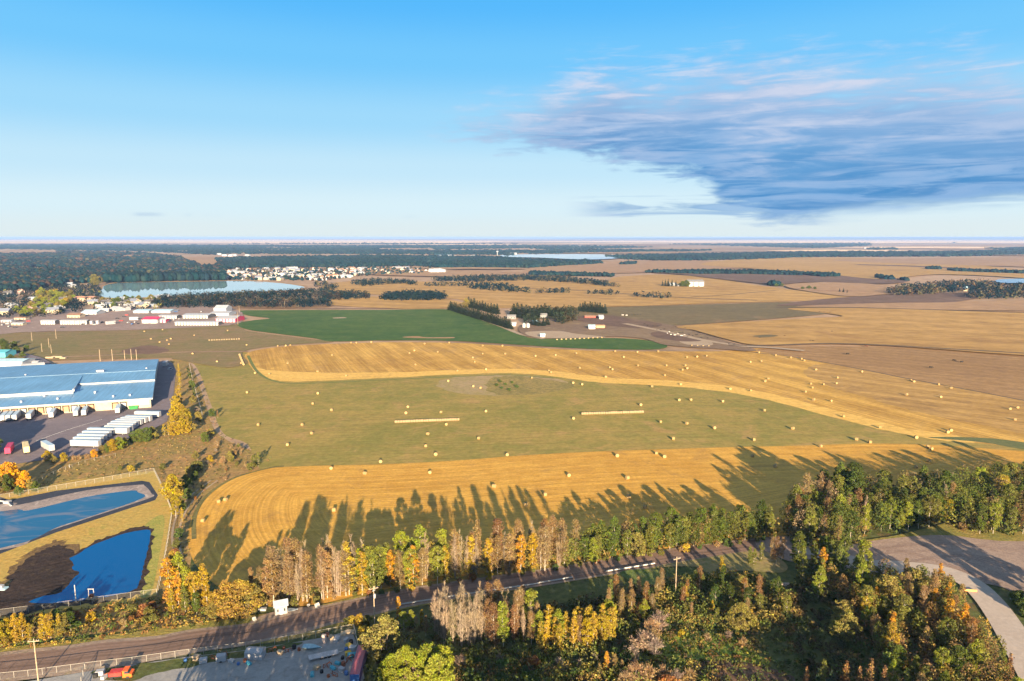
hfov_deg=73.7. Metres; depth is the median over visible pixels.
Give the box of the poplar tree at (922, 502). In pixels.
[913,499,925,521]
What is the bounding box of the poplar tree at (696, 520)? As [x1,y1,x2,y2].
[690,517,701,545]
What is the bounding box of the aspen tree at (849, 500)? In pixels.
[845,494,853,508]
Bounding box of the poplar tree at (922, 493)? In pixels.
[918,487,926,512]
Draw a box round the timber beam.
[263,656,287,659]
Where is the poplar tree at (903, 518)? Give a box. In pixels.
[894,510,906,531]
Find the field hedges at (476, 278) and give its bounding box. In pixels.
[313,273,671,297]
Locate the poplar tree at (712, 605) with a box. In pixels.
[709,600,714,616]
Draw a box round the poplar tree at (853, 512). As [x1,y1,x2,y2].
[843,510,860,539]
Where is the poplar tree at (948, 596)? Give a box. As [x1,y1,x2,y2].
[942,590,951,611]
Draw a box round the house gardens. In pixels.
[0,282,179,317]
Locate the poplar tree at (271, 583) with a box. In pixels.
[264,558,277,605]
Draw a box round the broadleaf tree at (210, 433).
[207,428,214,436]
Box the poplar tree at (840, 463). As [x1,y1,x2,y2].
[833,462,846,484]
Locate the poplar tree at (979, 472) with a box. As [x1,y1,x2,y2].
[973,466,988,487]
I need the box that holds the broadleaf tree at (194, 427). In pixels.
[190,421,196,430]
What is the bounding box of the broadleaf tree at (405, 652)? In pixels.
[385,644,424,680]
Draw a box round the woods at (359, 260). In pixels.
[214,253,602,269]
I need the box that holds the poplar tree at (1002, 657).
[997,650,1007,675]
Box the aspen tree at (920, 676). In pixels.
[915,672,927,680]
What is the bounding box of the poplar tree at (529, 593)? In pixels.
[523,588,538,625]
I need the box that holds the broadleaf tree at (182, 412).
[178,408,191,420]
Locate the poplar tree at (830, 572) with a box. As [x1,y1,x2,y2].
[825,561,834,588]
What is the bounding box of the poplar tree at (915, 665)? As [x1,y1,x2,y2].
[909,655,920,680]
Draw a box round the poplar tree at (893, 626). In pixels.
[884,621,900,656]
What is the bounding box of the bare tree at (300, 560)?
[296,546,306,589]
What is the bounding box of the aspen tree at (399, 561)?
[394,550,403,588]
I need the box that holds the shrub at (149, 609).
[142,606,154,618]
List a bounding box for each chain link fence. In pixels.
[5,468,151,496]
[5,589,152,611]
[154,469,171,591]
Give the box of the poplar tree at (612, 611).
[605,606,617,636]
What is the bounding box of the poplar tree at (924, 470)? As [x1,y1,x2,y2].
[916,465,930,489]
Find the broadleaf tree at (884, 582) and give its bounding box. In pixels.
[869,574,903,609]
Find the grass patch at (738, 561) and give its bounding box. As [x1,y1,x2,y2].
[654,551,787,577]
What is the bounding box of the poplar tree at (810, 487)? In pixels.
[801,482,815,498]
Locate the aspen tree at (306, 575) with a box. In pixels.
[299,551,315,601]
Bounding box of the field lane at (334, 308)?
[270,308,398,308]
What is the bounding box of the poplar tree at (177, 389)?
[175,385,180,395]
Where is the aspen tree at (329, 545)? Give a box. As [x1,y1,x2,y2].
[323,542,333,581]
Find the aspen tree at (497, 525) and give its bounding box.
[492,518,504,559]
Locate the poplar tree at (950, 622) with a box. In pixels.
[936,616,956,647]
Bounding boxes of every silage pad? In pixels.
[525,331,602,337]
[680,341,712,344]
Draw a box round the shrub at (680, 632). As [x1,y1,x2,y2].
[677,629,684,637]
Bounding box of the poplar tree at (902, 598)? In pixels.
[892,593,912,625]
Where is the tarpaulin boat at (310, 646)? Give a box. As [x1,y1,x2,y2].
[302,644,321,648]
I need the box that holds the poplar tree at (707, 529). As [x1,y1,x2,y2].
[705,520,710,544]
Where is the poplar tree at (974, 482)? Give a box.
[966,479,976,490]
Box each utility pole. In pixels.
[28,638,38,680]
[369,586,377,625]
[673,557,679,590]
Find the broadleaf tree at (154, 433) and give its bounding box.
[150,426,158,438]
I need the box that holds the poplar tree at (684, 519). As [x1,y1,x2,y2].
[676,516,691,544]
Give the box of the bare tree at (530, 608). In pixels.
[527,601,533,632]
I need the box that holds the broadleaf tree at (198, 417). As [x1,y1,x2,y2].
[194,411,202,421]
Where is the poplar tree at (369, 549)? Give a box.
[360,545,378,588]
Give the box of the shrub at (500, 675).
[493,671,508,680]
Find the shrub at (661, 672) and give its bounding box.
[654,663,671,679]
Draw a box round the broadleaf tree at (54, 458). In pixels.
[48,454,57,462]
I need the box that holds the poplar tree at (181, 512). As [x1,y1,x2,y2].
[180,507,183,521]
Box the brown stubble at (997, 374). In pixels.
[757,346,1023,399]
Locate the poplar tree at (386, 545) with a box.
[379,542,395,579]
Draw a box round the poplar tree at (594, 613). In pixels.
[588,611,597,645]
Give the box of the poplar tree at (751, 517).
[747,513,754,539]
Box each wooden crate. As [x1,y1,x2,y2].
[192,654,200,660]
[276,649,283,654]
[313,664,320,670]
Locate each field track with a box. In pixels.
[529,288,743,299]
[694,290,775,296]
[723,349,1023,400]
[728,343,1021,352]
[777,307,1023,312]
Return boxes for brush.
[0,594,243,648]
[40,376,270,625]
[363,569,825,680]
[634,620,771,667]
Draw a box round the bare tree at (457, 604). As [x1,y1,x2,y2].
[454,594,464,637]
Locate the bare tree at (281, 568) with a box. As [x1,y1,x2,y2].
[276,548,283,595]
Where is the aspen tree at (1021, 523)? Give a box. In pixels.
[1020,509,1023,529]
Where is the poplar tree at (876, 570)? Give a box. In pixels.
[871,566,880,579]
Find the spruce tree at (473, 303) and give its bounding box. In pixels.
[470,298,475,308]
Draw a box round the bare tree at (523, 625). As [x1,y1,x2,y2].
[521,608,525,640]
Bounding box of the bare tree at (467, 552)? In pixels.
[463,536,471,574]
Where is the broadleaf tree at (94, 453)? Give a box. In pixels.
[90,449,97,457]
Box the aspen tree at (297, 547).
[291,541,301,594]
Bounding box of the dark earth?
[120,345,168,353]
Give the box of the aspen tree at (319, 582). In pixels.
[314,541,327,598]
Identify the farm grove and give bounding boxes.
[522,305,579,323]
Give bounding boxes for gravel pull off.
[35,605,327,678]
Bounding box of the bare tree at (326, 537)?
[324,533,330,572]
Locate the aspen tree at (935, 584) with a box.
[928,575,940,605]
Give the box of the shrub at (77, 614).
[70,610,80,617]
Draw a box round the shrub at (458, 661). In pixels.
[454,654,465,669]
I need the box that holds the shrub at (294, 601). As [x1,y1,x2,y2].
[288,597,298,605]
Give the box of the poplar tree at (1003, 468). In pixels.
[995,464,1009,482]
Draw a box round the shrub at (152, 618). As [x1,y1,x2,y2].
[148,613,159,623]
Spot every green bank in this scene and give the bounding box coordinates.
[140,515,164,597]
[620,569,664,610]
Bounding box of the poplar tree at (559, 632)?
[555,623,564,651]
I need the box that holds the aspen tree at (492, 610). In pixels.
[486,601,499,647]
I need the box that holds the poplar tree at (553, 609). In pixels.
[549,607,558,634]
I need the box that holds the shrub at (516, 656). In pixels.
[513,654,521,663]
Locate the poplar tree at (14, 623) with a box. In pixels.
[9,613,18,641]
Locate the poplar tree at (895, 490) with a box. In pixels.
[889,487,901,512]
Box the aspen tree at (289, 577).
[281,553,295,601]
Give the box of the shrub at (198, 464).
[190,460,203,470]
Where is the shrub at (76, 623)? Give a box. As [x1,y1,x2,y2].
[73,621,81,628]
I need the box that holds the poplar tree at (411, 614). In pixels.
[407,609,415,625]
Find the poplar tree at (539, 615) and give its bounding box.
[530,610,545,638]
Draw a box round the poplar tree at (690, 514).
[683,512,693,535]
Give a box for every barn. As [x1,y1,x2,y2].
[584,315,597,317]
[688,280,703,285]
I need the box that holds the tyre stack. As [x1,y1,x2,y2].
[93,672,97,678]
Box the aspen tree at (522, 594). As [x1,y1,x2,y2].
[516,586,525,628]
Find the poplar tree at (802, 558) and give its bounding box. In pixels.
[797,545,809,581]
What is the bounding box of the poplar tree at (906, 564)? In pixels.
[903,558,909,579]
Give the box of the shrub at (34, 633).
[28,624,39,636]
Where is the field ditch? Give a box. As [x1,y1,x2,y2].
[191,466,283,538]
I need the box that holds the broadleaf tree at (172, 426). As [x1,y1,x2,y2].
[166,422,179,435]
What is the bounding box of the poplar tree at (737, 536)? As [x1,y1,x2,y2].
[734,511,741,538]
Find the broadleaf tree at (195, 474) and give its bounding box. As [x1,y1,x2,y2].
[191,471,198,480]
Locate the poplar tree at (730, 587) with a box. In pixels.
[725,585,734,603]
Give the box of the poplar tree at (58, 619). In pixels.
[56,613,63,634]
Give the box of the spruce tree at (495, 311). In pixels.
[493,304,499,313]
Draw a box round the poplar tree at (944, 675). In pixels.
[936,670,951,680]
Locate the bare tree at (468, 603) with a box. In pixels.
[465,591,471,620]
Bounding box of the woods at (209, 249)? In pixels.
[0,242,628,254]
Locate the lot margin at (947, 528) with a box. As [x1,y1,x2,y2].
[852,521,1023,544]
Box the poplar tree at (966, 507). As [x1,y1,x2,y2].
[959,503,973,525]
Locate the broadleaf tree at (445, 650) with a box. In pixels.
[430,643,454,680]
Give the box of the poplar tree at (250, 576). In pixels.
[247,567,257,583]
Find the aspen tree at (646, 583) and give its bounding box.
[643,581,649,601]
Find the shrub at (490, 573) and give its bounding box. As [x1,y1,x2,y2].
[485,571,492,579]
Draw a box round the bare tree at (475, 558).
[471,542,480,573]
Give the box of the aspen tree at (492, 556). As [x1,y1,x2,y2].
[487,536,495,571]
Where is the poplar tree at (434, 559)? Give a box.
[428,545,446,583]
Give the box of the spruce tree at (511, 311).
[507,304,516,314]
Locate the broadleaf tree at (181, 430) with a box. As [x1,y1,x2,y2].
[174,420,185,434]
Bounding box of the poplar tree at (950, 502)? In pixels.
[942,498,953,519]
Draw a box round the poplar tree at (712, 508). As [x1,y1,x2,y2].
[707,503,719,522]
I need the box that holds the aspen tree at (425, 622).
[423,615,427,632]
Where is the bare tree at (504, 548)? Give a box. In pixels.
[503,531,506,569]
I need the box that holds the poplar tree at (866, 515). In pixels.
[860,503,870,533]
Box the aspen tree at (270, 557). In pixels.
[267,550,279,597]
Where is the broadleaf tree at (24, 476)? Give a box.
[16,470,31,487]
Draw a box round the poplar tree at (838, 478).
[832,474,845,501]
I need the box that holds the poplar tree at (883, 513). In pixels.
[878,503,886,525]
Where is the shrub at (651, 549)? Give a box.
[647,547,654,556]
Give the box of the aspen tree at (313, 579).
[301,550,314,597]
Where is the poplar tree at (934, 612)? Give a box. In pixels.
[930,602,937,627]
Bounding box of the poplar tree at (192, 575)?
[183,571,201,602]
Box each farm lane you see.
[483,320,545,338]
[623,323,804,350]
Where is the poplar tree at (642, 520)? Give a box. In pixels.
[639,516,646,540]
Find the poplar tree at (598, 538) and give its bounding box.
[594,534,601,562]
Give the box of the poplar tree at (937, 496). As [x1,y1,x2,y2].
[932,492,943,514]
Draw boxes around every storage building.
[211,311,235,315]
[213,305,231,310]
[215,315,244,321]
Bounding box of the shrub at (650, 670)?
[639,663,657,680]
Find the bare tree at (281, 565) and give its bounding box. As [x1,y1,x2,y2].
[277,546,283,590]
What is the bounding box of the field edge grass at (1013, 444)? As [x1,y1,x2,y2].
[928,437,1023,448]
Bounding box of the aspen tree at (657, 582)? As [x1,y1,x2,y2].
[654,576,660,599]
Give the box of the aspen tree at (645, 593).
[642,586,648,601]
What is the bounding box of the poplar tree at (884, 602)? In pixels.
[880,597,891,618]
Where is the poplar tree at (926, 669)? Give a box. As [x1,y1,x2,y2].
[914,664,933,680]
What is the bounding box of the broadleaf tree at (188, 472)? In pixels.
[183,466,193,477]
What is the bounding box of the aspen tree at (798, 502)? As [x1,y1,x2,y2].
[793,494,802,522]
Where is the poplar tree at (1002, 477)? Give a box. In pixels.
[992,474,1010,499]
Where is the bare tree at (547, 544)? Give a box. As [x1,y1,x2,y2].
[539,524,551,567]
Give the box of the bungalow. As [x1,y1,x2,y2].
[67,313,84,317]
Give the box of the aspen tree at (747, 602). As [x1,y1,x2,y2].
[745,597,749,608]
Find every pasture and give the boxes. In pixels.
[0,325,333,367]
[537,302,936,324]
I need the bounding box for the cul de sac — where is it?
[755,537,818,560]
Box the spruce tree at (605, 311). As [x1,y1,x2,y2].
[602,304,607,313]
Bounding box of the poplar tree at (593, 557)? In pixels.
[588,537,599,564]
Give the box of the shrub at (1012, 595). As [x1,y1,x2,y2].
[1009,591,1023,605]
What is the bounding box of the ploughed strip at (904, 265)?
[857,264,974,268]
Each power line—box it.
[34,588,367,639]
[395,558,671,586]
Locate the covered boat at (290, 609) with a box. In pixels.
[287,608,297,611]
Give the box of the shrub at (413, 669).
[398,663,422,680]
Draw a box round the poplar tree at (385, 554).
[378,547,388,577]
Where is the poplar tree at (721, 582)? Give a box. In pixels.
[718,574,724,590]
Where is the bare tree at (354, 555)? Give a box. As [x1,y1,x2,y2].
[349,546,355,582]
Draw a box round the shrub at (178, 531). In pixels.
[173,528,183,537]
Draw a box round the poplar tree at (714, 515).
[709,509,718,538]
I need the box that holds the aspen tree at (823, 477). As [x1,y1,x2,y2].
[817,471,826,501]
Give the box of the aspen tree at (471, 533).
[468,532,476,571]
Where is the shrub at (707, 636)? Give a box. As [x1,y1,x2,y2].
[704,633,711,641]
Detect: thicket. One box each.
[453,570,801,680]
[474,574,858,680]
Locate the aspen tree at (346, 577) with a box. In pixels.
[338,550,351,592]
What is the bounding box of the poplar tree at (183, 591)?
[179,586,189,612]
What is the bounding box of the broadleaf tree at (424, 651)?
[414,642,440,680]
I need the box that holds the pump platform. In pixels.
[85,589,97,599]
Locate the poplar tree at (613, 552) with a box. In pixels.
[606,532,618,555]
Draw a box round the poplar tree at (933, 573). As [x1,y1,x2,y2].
[930,568,938,591]
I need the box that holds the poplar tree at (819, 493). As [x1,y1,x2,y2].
[814,491,825,510]
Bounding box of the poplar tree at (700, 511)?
[695,507,706,532]
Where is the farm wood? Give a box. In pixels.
[886,278,1023,298]
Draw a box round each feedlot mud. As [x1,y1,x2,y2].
[572,315,661,327]
[651,331,701,340]
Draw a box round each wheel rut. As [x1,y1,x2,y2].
[864,550,1021,570]
[864,551,1023,572]
[867,542,1023,550]
[871,544,1023,552]
[880,547,1002,584]
[882,546,1002,583]
[908,554,1023,569]
[914,556,1023,570]
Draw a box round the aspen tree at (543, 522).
[540,518,549,557]
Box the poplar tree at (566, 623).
[563,611,569,639]
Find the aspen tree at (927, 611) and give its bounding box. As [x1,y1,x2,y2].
[923,609,929,628]
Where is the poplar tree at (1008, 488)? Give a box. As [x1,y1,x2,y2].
[1002,483,1018,505]
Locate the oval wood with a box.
[379,289,447,300]
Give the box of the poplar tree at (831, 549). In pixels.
[826,539,836,566]
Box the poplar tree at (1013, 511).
[1004,507,1018,527]
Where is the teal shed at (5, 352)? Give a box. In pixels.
[0,349,15,356]
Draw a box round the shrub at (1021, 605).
[1018,603,1023,616]
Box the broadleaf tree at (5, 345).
[1,342,9,348]
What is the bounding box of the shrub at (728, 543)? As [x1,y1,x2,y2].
[723,538,732,546]
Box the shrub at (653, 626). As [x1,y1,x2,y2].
[643,617,661,633]
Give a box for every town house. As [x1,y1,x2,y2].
[0,308,12,314]
[45,306,59,312]
[87,299,97,304]
[95,304,106,307]
[98,308,109,311]
[110,306,123,310]
[120,305,130,310]
[129,298,140,302]
[136,302,148,307]
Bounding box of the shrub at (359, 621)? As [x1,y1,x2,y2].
[355,613,364,625]
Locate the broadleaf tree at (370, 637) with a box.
[358,614,406,660]
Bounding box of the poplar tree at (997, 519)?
[988,502,1003,530]
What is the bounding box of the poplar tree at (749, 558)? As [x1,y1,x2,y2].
[747,546,753,563]
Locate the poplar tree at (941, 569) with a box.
[936,563,945,586]
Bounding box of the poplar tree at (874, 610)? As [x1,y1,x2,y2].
[868,607,878,623]
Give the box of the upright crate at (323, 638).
[321,634,326,642]
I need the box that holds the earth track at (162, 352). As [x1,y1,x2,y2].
[63,351,247,356]
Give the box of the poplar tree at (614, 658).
[612,653,617,674]
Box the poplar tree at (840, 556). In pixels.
[833,545,846,579]
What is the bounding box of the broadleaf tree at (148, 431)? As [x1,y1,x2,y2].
[140,427,152,441]
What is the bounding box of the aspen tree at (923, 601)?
[916,585,929,612]
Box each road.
[0,539,759,678]
[14,352,51,363]
[796,546,1023,680]
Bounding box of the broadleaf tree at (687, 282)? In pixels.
[683,280,690,286]
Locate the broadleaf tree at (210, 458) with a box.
[206,455,213,462]
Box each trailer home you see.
[0,319,15,321]
[11,322,26,324]
[14,317,29,319]
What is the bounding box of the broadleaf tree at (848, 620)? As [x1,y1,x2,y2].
[829,611,863,641]
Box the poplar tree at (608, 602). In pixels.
[603,599,616,620]
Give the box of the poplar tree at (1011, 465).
[1006,462,1019,484]
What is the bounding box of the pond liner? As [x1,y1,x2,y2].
[0,481,157,553]
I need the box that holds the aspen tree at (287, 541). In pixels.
[280,536,294,584]
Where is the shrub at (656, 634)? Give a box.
[648,629,661,643]
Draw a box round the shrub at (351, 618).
[347,615,355,625]
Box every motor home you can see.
[105,321,115,324]
[129,317,138,319]
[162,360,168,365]
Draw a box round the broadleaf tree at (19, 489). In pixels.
[13,485,24,495]
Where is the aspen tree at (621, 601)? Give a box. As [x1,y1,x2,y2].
[618,595,624,617]
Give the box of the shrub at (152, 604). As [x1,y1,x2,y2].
[148,601,156,608]
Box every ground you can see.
[0,239,1023,449]
[0,306,243,333]
[0,359,259,643]
[0,479,1023,680]
[32,633,363,680]
[518,320,756,350]
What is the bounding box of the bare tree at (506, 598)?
[504,588,510,616]
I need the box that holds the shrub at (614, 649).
[609,646,619,658]
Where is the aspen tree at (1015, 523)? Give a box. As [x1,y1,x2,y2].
[1014,502,1019,524]
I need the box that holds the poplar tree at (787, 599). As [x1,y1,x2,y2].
[781,595,792,613]
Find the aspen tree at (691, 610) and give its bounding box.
[689,601,693,615]
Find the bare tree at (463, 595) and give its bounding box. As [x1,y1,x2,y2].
[459,585,467,615]
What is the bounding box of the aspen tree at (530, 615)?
[526,611,535,643]
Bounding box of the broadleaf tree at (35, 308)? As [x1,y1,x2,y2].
[32,306,40,312]
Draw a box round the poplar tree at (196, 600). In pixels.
[191,592,199,611]
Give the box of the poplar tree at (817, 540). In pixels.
[811,538,819,564]
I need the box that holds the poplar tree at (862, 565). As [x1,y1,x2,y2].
[854,560,870,592]
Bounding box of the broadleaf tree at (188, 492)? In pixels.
[181,488,191,498]
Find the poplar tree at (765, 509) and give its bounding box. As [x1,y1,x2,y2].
[757,503,768,531]
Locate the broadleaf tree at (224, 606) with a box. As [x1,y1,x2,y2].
[215,579,256,616]
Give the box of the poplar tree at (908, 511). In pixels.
[903,501,914,526]
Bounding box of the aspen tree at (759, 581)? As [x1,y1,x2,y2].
[755,574,762,594]
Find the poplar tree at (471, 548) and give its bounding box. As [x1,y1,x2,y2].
[465,535,476,572]
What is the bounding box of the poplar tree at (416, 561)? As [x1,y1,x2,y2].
[406,545,419,585]
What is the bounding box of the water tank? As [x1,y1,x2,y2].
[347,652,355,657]
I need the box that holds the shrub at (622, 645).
[619,641,626,650]
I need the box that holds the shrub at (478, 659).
[473,656,480,664]
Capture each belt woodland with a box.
[349,527,568,590]
[563,505,774,563]
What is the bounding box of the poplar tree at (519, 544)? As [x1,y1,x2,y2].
[515,534,526,572]
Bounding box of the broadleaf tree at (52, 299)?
[47,297,59,302]
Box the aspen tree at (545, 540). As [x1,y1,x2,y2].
[539,526,551,570]
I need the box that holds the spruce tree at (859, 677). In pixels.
[855,666,863,680]
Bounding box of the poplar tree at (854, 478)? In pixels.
[847,471,862,508]
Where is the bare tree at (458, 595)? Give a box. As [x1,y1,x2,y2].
[454,581,467,613]
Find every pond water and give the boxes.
[0,490,144,547]
[29,529,150,602]
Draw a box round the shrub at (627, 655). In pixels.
[618,648,635,666]
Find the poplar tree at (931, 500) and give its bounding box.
[921,496,939,521]
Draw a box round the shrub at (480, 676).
[474,672,488,680]
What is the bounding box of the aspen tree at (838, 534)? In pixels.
[833,516,842,540]
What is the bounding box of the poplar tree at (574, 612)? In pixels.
[568,609,578,640]
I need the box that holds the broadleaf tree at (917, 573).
[900,566,930,605]
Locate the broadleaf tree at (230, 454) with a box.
[225,451,234,460]
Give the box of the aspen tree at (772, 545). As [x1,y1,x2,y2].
[769,536,775,559]
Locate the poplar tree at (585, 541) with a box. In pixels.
[579,536,590,562]
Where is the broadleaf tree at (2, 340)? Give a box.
[0,338,8,345]
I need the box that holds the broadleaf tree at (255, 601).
[229,580,262,615]
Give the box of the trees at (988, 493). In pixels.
[779,461,1023,546]
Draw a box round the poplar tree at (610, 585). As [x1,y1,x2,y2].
[607,579,613,601]
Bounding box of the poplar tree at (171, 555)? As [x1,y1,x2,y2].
[168,551,180,595]
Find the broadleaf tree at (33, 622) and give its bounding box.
[30,616,42,632]
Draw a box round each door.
[19,408,26,413]
[37,407,43,413]
[45,406,51,412]
[54,406,60,411]
[62,405,69,411]
[87,404,93,409]
[120,402,126,407]
[350,675,358,680]
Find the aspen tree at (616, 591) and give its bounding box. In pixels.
[612,574,619,600]
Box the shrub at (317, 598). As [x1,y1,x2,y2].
[312,596,320,603]
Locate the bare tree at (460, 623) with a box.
[455,603,465,646]
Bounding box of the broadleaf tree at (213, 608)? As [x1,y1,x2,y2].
[204,602,217,618]
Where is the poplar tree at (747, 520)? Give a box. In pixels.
[742,517,749,536]
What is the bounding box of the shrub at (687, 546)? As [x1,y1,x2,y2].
[682,543,690,551]
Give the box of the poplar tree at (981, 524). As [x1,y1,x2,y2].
[974,504,987,533]
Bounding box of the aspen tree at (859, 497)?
[854,488,863,511]
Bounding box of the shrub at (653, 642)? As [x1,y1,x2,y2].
[646,637,665,655]
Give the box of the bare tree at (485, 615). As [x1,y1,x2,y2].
[480,595,489,637]
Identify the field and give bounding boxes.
[0,240,513,242]
[0,250,55,252]
[184,256,216,264]
[187,444,1023,606]
[218,296,333,307]
[237,309,666,349]
[244,342,1023,444]
[270,254,311,255]
[296,241,479,242]
[320,296,464,308]
[327,275,853,307]
[385,248,420,248]
[415,244,492,244]
[423,267,522,268]
[514,240,1006,242]
[523,260,735,272]
[532,243,677,243]
[578,251,714,252]
[641,244,782,245]
[652,272,906,283]
[653,247,803,249]
[678,308,1023,354]
[702,257,1023,278]
[724,241,1023,242]
[733,251,770,251]
[769,250,905,250]
[776,293,977,305]
[786,282,918,295]
[834,257,1023,266]
[837,247,983,247]
[884,244,1023,249]
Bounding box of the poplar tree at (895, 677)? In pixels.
[892,675,899,680]
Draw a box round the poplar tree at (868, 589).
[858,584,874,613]
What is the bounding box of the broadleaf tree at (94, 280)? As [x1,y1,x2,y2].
[89,274,100,284]
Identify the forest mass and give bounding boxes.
[825,559,1011,680]
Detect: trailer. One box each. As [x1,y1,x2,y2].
[0,411,8,421]
[4,442,13,454]
[5,410,14,421]
[11,410,20,420]
[22,441,29,453]
[25,409,34,419]
[41,440,54,451]
[48,408,56,418]
[70,439,100,447]
[73,406,80,416]
[73,436,103,442]
[77,433,107,439]
[81,406,88,415]
[82,430,111,436]
[87,427,114,433]
[104,424,132,430]
[104,427,129,434]
[107,422,135,428]
[111,420,138,426]
[115,404,121,413]
[115,418,142,424]
[120,417,147,422]
[125,415,152,420]
[134,411,160,416]
[216,652,228,662]
[308,649,342,659]
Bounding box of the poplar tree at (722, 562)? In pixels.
[719,556,726,573]
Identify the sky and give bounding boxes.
[0,0,1023,238]
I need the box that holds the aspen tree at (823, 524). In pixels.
[820,515,828,536]
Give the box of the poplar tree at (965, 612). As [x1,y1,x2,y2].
[953,603,969,636]
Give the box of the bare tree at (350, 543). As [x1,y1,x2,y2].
[348,534,355,583]
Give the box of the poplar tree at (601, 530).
[596,520,606,547]
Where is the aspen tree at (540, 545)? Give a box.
[535,526,545,569]
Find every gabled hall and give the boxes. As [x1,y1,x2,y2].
[81,309,105,314]
[141,316,164,322]
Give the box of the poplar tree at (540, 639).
[536,621,544,649]
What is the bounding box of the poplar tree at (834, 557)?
[830,548,838,572]
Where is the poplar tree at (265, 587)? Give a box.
[260,558,273,604]
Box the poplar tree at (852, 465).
[845,461,863,473]
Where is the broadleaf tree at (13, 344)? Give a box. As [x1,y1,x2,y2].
[10,341,17,347]
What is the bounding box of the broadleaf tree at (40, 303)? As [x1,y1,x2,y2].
[31,301,46,306]
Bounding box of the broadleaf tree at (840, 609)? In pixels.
[830,599,853,621]
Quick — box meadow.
[170,352,1023,468]
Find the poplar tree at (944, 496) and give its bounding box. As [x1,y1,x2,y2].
[941,490,950,513]
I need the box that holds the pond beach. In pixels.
[0,484,153,549]
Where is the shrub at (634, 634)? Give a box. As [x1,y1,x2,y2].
[631,630,644,644]
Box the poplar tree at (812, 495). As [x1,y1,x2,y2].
[808,493,817,512]
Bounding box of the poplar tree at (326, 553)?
[321,550,332,597]
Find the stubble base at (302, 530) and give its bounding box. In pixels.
[274,496,666,603]
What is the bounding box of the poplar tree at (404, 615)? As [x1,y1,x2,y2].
[398,611,408,627]
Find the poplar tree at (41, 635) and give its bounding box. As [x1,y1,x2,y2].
[38,612,46,638]
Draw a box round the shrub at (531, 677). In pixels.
[526,675,537,680]
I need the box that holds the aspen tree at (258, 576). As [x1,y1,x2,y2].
[255,565,262,592]
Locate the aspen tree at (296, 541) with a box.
[286,537,300,593]
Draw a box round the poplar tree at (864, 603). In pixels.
[860,596,870,628]
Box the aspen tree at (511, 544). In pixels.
[504,534,514,570]
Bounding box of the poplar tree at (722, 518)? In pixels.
[716,516,724,537]
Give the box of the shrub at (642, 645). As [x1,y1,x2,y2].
[629,628,654,651]
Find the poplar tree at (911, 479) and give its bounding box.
[903,476,920,494]
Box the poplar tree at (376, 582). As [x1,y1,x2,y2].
[363,550,383,591]
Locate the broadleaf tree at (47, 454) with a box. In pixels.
[41,450,51,460]
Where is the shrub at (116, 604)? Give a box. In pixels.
[114,602,120,609]
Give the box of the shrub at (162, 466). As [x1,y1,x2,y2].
[159,463,166,468]
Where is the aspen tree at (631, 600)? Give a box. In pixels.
[628,588,635,612]
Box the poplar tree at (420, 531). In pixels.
[408,524,432,574]
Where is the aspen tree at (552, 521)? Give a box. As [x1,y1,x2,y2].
[547,515,558,558]
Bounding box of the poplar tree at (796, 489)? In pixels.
[785,484,802,516]
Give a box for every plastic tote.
[95,668,104,675]
[100,674,107,679]
[199,656,207,663]
[228,658,234,663]
[333,635,339,642]
[338,666,344,672]
[349,644,356,651]
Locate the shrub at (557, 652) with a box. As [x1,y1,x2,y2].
[552,650,562,659]
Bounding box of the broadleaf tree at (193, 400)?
[188,395,196,403]
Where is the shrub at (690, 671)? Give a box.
[682,667,696,680]
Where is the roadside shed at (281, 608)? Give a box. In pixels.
[273,598,287,615]
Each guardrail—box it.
[400,582,538,605]
[539,576,572,583]
[605,563,654,572]
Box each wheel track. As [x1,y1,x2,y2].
[171,480,211,554]
[178,480,217,561]
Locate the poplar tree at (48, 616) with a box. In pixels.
[42,613,54,635]
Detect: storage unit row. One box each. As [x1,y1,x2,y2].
[40,320,58,323]
[59,320,90,323]
[159,315,180,318]
[174,321,222,324]
[182,313,214,317]
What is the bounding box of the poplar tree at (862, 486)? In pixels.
[844,470,868,499]
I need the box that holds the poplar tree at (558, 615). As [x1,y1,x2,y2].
[550,609,565,639]
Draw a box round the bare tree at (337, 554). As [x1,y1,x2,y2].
[332,550,343,595]
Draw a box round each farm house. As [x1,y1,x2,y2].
[507,315,515,318]
[540,313,546,317]
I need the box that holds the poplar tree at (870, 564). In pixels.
[867,558,875,576]
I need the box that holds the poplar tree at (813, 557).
[809,540,818,572]
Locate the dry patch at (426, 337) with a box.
[406,336,454,337]
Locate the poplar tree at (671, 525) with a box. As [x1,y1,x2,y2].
[664,523,675,544]
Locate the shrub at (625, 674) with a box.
[618,668,635,680]
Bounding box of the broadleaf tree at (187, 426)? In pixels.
[183,419,191,432]
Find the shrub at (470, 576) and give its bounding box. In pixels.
[467,573,476,581]
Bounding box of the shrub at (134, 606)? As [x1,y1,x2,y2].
[128,603,139,614]
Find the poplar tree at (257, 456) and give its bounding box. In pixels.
[255,452,259,464]
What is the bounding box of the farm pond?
[995,279,1023,282]
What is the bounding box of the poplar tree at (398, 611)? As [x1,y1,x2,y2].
[395,596,400,619]
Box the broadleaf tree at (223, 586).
[213,581,245,618]
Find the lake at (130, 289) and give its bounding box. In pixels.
[94,281,302,297]
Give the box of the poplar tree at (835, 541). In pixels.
[833,539,837,559]
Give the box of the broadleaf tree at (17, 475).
[10,465,26,477]
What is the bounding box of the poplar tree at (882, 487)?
[871,482,888,508]
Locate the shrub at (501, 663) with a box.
[496,658,512,672]
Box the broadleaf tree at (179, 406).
[172,403,185,417]
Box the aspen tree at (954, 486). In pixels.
[949,481,956,506]
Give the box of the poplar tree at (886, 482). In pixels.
[879,480,890,497]
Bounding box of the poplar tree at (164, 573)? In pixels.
[159,556,175,602]
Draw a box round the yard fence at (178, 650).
[2,624,351,674]
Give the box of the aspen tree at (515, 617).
[510,601,519,641]
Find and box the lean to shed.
[0,358,34,366]

